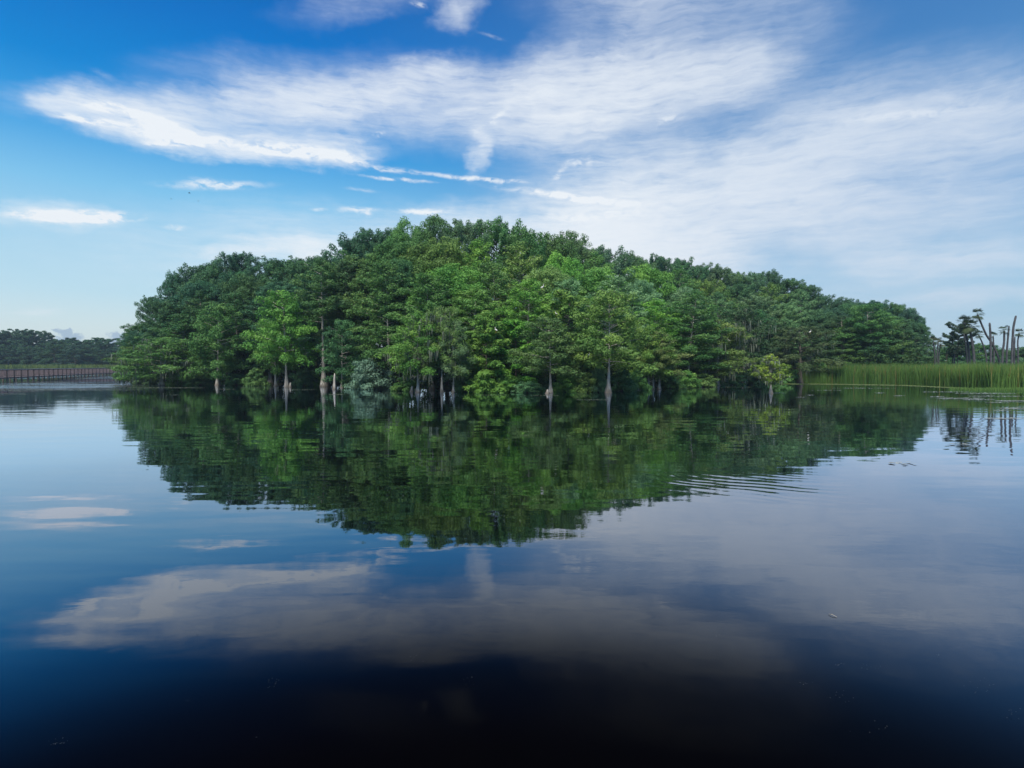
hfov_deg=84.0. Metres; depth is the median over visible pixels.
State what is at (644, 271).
broadleaf tree
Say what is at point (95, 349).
oak tree
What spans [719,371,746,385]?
shore shrub
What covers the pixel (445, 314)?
bald cypress
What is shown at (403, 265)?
broadleaf tree
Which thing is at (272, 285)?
broadleaf tree
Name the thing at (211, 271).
broadleaf tree
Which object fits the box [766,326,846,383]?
cypress
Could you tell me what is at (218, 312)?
bald cypress
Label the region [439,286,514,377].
bald cypress
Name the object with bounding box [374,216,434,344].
broadleaf tree
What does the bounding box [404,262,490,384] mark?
broadleaf tree
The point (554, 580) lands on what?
water
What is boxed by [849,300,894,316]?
broadleaf tree
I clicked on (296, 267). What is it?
broadleaf tree
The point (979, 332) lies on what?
cabbage palm
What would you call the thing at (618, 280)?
bald cypress
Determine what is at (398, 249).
broadleaf tree
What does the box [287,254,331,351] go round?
broadleaf tree
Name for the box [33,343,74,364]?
oak tree
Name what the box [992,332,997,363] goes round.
cabbage palm
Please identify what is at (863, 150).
sky
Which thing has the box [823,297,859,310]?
broadleaf tree
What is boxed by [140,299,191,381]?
broadleaf tree
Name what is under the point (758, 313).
bald cypress
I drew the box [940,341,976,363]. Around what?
broadleaf tree
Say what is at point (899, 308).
broadleaf tree
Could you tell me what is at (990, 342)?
dead palm
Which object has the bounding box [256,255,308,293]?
broadleaf tree
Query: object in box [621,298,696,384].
bald cypress
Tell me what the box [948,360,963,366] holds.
marsh shrub
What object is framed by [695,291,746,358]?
bald cypress
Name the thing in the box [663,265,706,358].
bald cypress
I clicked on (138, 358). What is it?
bald cypress
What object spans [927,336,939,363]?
cabbage palm
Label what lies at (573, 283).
bald cypress
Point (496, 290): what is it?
bald cypress
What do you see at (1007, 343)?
dead palm
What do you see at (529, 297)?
bald cypress
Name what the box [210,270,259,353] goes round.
broadleaf tree
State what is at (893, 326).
broadleaf tree
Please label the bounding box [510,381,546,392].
shore shrub
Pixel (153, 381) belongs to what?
shore shrub
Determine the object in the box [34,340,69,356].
pine tree
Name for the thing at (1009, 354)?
broadleaf tree
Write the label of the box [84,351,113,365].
oak tree
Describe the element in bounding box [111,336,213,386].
bald cypress
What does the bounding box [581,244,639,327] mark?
broadleaf tree
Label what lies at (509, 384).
shore shrub
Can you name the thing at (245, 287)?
broadleaf tree
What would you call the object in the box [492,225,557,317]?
broadleaf tree
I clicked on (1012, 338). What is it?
dead palm
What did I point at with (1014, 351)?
dead palm
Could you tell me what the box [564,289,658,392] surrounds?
bald cypress
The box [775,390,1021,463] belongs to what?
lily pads
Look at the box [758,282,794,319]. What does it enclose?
bald cypress
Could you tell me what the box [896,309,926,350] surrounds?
broadleaf tree
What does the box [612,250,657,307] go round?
broadleaf tree
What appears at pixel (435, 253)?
broadleaf tree
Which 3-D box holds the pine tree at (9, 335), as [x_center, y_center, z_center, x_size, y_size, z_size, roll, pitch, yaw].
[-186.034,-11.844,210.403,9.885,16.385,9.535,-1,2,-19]
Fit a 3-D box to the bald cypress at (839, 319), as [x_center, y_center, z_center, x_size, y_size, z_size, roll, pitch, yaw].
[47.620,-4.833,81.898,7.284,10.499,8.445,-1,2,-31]
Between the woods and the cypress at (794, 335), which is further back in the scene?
the woods
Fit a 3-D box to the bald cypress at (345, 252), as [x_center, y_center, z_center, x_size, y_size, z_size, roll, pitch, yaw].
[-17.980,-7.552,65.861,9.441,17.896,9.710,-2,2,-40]
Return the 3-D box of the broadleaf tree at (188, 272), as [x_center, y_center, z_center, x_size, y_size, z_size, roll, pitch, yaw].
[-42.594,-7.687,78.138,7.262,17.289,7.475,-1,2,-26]
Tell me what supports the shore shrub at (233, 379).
on the water
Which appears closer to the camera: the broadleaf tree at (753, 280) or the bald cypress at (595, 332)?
the bald cypress at (595, 332)
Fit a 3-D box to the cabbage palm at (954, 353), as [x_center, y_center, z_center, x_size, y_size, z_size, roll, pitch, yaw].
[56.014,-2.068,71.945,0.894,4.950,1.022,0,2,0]
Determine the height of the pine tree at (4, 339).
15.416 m
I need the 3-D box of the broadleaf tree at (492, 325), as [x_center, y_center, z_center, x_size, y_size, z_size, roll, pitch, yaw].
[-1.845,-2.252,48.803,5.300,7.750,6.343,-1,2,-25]
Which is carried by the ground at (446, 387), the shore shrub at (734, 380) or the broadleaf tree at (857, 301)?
the broadleaf tree at (857, 301)
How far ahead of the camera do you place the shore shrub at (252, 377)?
63.03 m
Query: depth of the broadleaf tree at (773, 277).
101.11 m
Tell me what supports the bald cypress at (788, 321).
on the ground at (446, 387)
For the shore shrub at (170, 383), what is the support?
on the water
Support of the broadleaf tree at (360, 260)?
on the ground at (446, 387)
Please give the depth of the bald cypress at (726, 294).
80.59 m
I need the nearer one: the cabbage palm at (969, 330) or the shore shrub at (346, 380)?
the shore shrub at (346, 380)
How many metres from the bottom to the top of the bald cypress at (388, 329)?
13.524 m
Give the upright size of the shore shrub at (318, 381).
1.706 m
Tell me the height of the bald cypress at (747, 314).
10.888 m
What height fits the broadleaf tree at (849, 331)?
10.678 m
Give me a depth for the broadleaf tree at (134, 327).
73.47 m
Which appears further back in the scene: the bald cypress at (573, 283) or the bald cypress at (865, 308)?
the bald cypress at (865, 308)
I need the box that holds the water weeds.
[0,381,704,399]
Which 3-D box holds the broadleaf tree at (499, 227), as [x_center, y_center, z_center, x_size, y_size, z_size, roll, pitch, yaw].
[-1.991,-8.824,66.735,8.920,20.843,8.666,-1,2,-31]
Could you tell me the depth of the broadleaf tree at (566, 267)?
62.02 m
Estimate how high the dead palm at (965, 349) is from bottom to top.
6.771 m
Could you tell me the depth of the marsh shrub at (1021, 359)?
84.70 m
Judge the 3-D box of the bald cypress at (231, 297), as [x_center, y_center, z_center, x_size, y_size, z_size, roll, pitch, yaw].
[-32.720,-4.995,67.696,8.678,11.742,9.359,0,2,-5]
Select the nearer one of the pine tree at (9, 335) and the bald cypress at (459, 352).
the bald cypress at (459, 352)
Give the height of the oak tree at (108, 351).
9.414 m
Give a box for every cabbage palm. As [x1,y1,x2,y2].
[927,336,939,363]
[934,337,943,363]
[936,340,945,363]
[951,349,958,365]
[957,315,971,362]
[957,317,981,364]
[970,308,1000,363]
[973,331,986,362]
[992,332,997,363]
[998,325,1008,363]
[1014,328,1023,363]
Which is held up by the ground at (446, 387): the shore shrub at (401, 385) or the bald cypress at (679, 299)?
the bald cypress at (679, 299)
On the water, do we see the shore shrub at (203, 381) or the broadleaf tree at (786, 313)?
the shore shrub at (203, 381)
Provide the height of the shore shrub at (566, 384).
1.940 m
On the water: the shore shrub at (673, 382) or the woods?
the shore shrub at (673, 382)
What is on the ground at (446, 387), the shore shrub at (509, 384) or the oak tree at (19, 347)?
the oak tree at (19, 347)
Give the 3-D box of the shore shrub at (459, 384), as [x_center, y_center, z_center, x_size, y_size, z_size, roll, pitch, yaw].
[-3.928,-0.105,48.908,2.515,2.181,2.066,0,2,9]
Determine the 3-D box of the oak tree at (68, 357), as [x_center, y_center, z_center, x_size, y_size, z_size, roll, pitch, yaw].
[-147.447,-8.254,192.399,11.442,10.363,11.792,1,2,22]
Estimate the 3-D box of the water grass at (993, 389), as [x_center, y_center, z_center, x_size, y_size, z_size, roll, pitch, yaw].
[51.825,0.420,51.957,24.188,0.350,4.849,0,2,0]
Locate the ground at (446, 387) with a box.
[8,370,741,388]
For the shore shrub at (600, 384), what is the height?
2.494 m
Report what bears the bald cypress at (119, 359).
on the ground at (446, 387)
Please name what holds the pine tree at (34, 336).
on the ground at (446, 387)
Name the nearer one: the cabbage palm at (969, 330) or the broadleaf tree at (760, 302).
the cabbage palm at (969, 330)
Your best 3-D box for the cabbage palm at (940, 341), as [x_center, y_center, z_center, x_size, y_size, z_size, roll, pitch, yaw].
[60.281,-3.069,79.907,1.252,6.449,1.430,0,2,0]
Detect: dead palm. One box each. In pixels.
[963,334,967,363]
[989,323,991,363]
[1005,326,1009,362]
[1010,316,1016,364]
[1013,337,1015,364]
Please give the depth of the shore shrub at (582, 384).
47.13 m
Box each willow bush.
[343,357,391,389]
[373,367,395,388]
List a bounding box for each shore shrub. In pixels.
[129,375,158,383]
[163,373,189,385]
[183,375,214,385]
[220,373,246,385]
[241,367,272,385]
[288,367,318,386]
[304,373,320,385]
[339,374,355,387]
[389,376,416,390]
[425,378,440,387]
[454,372,472,391]
[463,373,497,392]
[496,378,517,392]
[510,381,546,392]
[529,368,553,390]
[552,374,577,392]
[567,371,597,392]
[587,367,612,392]
[610,370,639,391]
[627,369,652,389]
[660,376,687,388]
[671,369,702,387]
[693,373,719,386]
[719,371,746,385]
[738,369,766,383]
[771,366,799,383]
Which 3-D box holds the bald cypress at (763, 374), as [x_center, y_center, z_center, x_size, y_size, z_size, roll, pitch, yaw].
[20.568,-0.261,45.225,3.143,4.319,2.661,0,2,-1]
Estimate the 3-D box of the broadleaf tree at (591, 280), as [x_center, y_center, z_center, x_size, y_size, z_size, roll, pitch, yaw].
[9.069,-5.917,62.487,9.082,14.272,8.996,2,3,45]
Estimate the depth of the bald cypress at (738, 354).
61.98 m
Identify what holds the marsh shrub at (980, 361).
on the ground at (446, 387)
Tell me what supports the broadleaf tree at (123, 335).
on the ground at (446, 387)
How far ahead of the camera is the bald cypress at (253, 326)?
65.53 m
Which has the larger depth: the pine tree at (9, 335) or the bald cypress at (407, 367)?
the pine tree at (9, 335)
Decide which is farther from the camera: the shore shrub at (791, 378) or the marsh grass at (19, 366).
the marsh grass at (19, 366)
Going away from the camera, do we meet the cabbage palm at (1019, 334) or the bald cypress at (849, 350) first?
the cabbage palm at (1019, 334)
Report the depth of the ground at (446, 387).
67.56 m
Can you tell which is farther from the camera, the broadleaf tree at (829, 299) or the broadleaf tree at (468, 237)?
the broadleaf tree at (829, 299)
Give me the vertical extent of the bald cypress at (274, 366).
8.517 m
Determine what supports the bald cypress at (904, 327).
on the ground at (446, 387)
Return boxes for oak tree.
[0,344,19,364]
[1,344,33,365]
[20,350,53,366]
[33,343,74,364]
[54,345,91,364]
[67,344,103,365]
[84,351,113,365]
[98,347,118,365]
[108,343,122,364]
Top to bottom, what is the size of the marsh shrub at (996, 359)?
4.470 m
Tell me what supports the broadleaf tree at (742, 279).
on the ground at (446, 387)
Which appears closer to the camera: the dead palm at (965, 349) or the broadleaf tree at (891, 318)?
the dead palm at (965, 349)
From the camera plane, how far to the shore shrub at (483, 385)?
46.40 m
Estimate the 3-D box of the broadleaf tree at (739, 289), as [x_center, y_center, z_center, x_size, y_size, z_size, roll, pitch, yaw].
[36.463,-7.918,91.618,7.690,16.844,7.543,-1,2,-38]
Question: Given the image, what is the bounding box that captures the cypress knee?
[332,373,335,388]
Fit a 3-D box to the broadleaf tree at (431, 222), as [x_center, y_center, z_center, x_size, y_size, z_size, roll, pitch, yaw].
[-8.772,-9.089,66.332,7.493,21.507,8.424,-1,2,-19]
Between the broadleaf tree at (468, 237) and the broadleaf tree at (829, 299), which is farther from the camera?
the broadleaf tree at (829, 299)
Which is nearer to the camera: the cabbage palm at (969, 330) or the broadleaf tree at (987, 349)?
the cabbage palm at (969, 330)
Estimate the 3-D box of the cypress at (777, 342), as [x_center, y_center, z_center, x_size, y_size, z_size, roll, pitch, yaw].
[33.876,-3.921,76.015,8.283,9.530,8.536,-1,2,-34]
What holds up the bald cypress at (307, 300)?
on the ground at (446, 387)
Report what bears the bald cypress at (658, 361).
on the water
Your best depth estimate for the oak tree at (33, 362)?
196.30 m
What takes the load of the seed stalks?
on the water
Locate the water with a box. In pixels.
[0,374,1023,767]
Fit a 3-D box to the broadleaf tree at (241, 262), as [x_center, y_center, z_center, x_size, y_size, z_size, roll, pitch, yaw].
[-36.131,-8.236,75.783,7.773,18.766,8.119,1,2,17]
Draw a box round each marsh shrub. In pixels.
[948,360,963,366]
[972,358,985,363]
[981,356,997,365]
[1008,355,1023,366]
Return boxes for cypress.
[100,346,154,380]
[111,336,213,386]
[122,345,155,372]
[137,287,188,345]
[141,314,219,371]
[142,312,192,363]
[174,290,220,369]
[179,303,254,385]
[202,292,260,372]
[224,286,300,384]
[239,289,319,386]
[245,320,299,385]
[248,264,300,381]
[272,280,327,368]
[288,256,348,386]
[301,259,373,366]
[313,319,370,387]
[320,242,378,353]
[340,268,400,355]
[345,261,413,386]
[362,264,405,324]
[374,310,453,392]
[383,272,470,389]
[412,305,472,392]
[433,318,477,392]
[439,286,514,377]
[449,237,509,340]
[461,261,527,355]
[484,240,550,355]
[493,277,569,375]
[505,316,590,392]
[537,277,601,362]
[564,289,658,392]
[580,250,633,344]
[587,275,649,369]
[616,325,677,386]
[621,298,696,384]
[635,331,694,388]
[641,336,669,388]
[657,289,737,371]
[658,294,721,368]
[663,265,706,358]
[686,319,762,385]
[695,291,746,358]
[703,290,747,345]
[712,305,780,384]
[741,309,782,368]
[746,319,793,366]
[748,354,793,393]
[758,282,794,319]
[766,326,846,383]
[771,318,820,359]
[786,289,818,343]
[788,321,847,365]
[809,315,870,353]
[821,325,872,366]
[834,303,904,361]
[837,317,907,366]
[853,324,915,366]
[883,322,932,363]
[896,319,933,365]
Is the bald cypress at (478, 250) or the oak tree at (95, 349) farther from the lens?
the oak tree at (95, 349)
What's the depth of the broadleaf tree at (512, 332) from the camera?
49.08 m
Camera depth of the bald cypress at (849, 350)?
80.10 m
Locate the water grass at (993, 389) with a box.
[949,386,1023,390]
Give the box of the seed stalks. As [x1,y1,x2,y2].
[790,363,1023,388]
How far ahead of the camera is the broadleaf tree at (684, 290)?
74.74 m
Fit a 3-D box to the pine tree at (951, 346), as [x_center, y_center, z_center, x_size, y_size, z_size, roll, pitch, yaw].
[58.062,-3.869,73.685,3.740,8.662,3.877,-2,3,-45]
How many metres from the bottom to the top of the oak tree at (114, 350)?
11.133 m
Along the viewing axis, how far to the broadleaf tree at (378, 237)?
64.35 m
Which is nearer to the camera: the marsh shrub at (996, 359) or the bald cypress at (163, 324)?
the bald cypress at (163, 324)
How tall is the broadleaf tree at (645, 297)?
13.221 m
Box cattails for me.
[790,361,1023,388]
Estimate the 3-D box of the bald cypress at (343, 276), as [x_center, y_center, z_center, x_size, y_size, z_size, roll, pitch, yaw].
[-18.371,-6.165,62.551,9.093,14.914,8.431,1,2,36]
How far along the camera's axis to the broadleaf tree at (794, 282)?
100.90 m
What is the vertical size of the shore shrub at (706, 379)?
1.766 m
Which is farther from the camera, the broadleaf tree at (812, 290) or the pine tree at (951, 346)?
the broadleaf tree at (812, 290)
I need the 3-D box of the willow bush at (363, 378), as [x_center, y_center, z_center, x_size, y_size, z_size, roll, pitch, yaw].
[-13.678,-0.797,54.752,4.029,3.598,4.782,-1,2,-34]
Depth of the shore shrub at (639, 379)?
51.68 m
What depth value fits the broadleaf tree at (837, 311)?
93.45 m
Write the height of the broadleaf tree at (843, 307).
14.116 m
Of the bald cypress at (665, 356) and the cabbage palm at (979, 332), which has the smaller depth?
the bald cypress at (665, 356)
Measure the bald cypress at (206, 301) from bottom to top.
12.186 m
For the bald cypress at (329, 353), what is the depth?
56.49 m
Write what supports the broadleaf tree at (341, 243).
on the ground at (446, 387)
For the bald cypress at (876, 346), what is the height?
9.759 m
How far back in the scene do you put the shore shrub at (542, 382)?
49.40 m
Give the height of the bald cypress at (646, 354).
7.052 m
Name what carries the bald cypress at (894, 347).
on the ground at (446, 387)
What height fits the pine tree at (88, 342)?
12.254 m
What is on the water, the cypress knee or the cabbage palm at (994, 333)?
the cypress knee
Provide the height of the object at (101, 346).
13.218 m
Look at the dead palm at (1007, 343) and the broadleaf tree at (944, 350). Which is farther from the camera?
the broadleaf tree at (944, 350)
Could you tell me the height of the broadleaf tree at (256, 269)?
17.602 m
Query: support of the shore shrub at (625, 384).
on the water
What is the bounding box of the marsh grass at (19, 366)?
[0,364,120,368]
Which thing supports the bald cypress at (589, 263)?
on the ground at (446, 387)
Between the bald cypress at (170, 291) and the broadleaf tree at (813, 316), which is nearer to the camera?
the bald cypress at (170, 291)
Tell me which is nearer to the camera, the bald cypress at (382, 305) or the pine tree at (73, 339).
the bald cypress at (382, 305)
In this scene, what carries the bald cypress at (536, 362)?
on the water
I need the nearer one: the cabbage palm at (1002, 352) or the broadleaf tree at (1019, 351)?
the cabbage palm at (1002, 352)
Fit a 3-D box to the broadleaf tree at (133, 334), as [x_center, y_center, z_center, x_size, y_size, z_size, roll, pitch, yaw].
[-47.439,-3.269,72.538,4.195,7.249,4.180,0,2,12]
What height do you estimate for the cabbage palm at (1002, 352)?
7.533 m
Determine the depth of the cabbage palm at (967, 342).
68.79 m
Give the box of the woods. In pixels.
[0,342,118,366]
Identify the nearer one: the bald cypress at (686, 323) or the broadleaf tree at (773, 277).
the bald cypress at (686, 323)
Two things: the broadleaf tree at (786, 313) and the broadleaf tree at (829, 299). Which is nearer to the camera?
the broadleaf tree at (786, 313)
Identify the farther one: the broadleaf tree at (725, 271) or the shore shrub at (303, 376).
the broadleaf tree at (725, 271)
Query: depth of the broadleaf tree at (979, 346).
97.24 m
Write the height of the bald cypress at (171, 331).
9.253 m
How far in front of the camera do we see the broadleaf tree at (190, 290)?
69.81 m
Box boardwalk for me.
[0,368,115,380]
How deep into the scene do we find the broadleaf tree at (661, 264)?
86.38 m
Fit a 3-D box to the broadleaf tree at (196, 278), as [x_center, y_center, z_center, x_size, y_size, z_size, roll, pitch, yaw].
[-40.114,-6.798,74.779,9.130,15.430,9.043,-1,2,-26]
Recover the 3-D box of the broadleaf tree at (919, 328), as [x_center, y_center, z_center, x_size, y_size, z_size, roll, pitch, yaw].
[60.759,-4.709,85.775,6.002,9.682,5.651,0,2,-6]
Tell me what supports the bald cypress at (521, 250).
on the ground at (446, 387)
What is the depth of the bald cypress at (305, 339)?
64.80 m
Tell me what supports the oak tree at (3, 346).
on the ground at (446, 387)
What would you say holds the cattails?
on the water
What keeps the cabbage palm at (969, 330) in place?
on the ground at (446, 387)
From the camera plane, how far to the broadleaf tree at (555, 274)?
56.22 m
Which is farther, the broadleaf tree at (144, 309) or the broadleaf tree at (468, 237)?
the broadleaf tree at (144, 309)
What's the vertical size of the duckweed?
0.045 m
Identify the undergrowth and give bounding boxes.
[125,335,933,389]
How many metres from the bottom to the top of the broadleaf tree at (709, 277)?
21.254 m
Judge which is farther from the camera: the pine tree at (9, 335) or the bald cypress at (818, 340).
the pine tree at (9, 335)
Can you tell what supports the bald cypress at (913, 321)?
on the ground at (446, 387)
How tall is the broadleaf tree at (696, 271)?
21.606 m
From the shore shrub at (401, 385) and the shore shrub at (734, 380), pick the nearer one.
the shore shrub at (401, 385)
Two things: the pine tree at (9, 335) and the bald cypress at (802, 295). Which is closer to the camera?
the bald cypress at (802, 295)
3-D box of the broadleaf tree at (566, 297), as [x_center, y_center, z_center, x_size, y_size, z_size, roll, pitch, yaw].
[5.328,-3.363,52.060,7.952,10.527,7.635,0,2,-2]
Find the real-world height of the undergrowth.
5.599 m
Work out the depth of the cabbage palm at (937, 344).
78.83 m
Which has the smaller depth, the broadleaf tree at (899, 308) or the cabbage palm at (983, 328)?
the cabbage palm at (983, 328)
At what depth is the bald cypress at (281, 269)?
70.42 m
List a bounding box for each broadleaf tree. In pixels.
[116,332,135,365]
[118,323,150,348]
[121,330,147,372]
[134,295,165,333]
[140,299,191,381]
[156,269,187,373]
[169,280,234,358]
[171,272,222,322]
[173,262,207,303]
[183,255,234,373]
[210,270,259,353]
[214,251,265,325]
[215,273,265,364]
[245,256,281,379]
[246,277,309,382]
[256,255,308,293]
[281,257,327,376]
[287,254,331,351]
[291,267,352,384]
[320,234,375,320]
[322,254,383,353]
[338,227,396,334]
[355,234,431,380]
[370,257,425,385]
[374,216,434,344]
[388,236,477,372]
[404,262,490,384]
[405,214,464,374]
[434,218,497,317]
[462,312,523,392]
[468,216,529,322]
[487,318,541,388]
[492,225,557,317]
[509,264,585,355]
[524,231,584,316]
[529,288,610,382]
[533,249,586,342]
[558,230,596,311]
[566,265,638,356]
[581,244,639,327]
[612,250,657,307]
[615,263,679,328]
[620,279,664,344]
[644,253,681,321]
[656,286,713,359]
[666,256,709,288]
[678,279,731,344]
[690,262,720,304]
[702,264,739,376]
[724,271,754,301]
[726,283,764,377]
[728,293,781,351]
[741,271,772,310]
[753,268,793,316]
[768,302,808,351]
[769,278,816,323]
[788,284,826,317]
[793,308,848,356]
[801,307,853,337]
[805,293,839,312]
[819,315,875,361]
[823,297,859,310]
[838,302,874,317]
[843,298,870,313]
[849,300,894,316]
[862,314,905,363]
[871,318,906,356]
[881,302,915,317]
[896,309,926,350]
[904,321,936,363]
[938,346,958,366]
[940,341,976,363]
[962,343,986,360]
[970,344,1005,359]
[1008,348,1023,358]
[1009,347,1023,357]
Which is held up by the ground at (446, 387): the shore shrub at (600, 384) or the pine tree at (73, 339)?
the pine tree at (73, 339)
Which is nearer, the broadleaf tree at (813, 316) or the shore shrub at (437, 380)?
the shore shrub at (437, 380)
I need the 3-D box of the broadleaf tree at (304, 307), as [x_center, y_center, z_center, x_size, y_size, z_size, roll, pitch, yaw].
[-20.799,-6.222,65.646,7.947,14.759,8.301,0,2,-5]
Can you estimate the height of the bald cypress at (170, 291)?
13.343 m
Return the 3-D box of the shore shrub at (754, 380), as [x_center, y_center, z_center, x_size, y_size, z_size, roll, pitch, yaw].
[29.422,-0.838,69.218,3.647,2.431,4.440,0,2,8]
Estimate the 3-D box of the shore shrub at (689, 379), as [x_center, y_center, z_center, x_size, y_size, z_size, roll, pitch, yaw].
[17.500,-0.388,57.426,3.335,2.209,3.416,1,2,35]
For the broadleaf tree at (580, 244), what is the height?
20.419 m
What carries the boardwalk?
on the ground at (446, 387)
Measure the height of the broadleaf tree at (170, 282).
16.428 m
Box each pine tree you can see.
[0,330,23,352]
[0,333,7,351]
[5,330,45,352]
[7,328,30,340]
[19,330,46,345]
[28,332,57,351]
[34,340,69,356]
[61,337,80,343]
[62,340,94,355]
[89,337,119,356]
[942,321,977,364]
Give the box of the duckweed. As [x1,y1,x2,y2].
[790,383,968,388]
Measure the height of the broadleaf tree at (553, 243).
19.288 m
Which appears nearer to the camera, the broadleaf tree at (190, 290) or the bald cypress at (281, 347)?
the bald cypress at (281, 347)
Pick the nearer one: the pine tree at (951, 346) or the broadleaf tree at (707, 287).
the pine tree at (951, 346)
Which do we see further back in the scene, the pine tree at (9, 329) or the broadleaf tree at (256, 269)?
the pine tree at (9, 329)
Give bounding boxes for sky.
[0,0,1023,360]
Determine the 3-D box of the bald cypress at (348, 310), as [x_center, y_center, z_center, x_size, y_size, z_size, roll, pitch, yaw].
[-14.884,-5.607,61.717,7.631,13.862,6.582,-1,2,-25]
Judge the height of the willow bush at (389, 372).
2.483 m

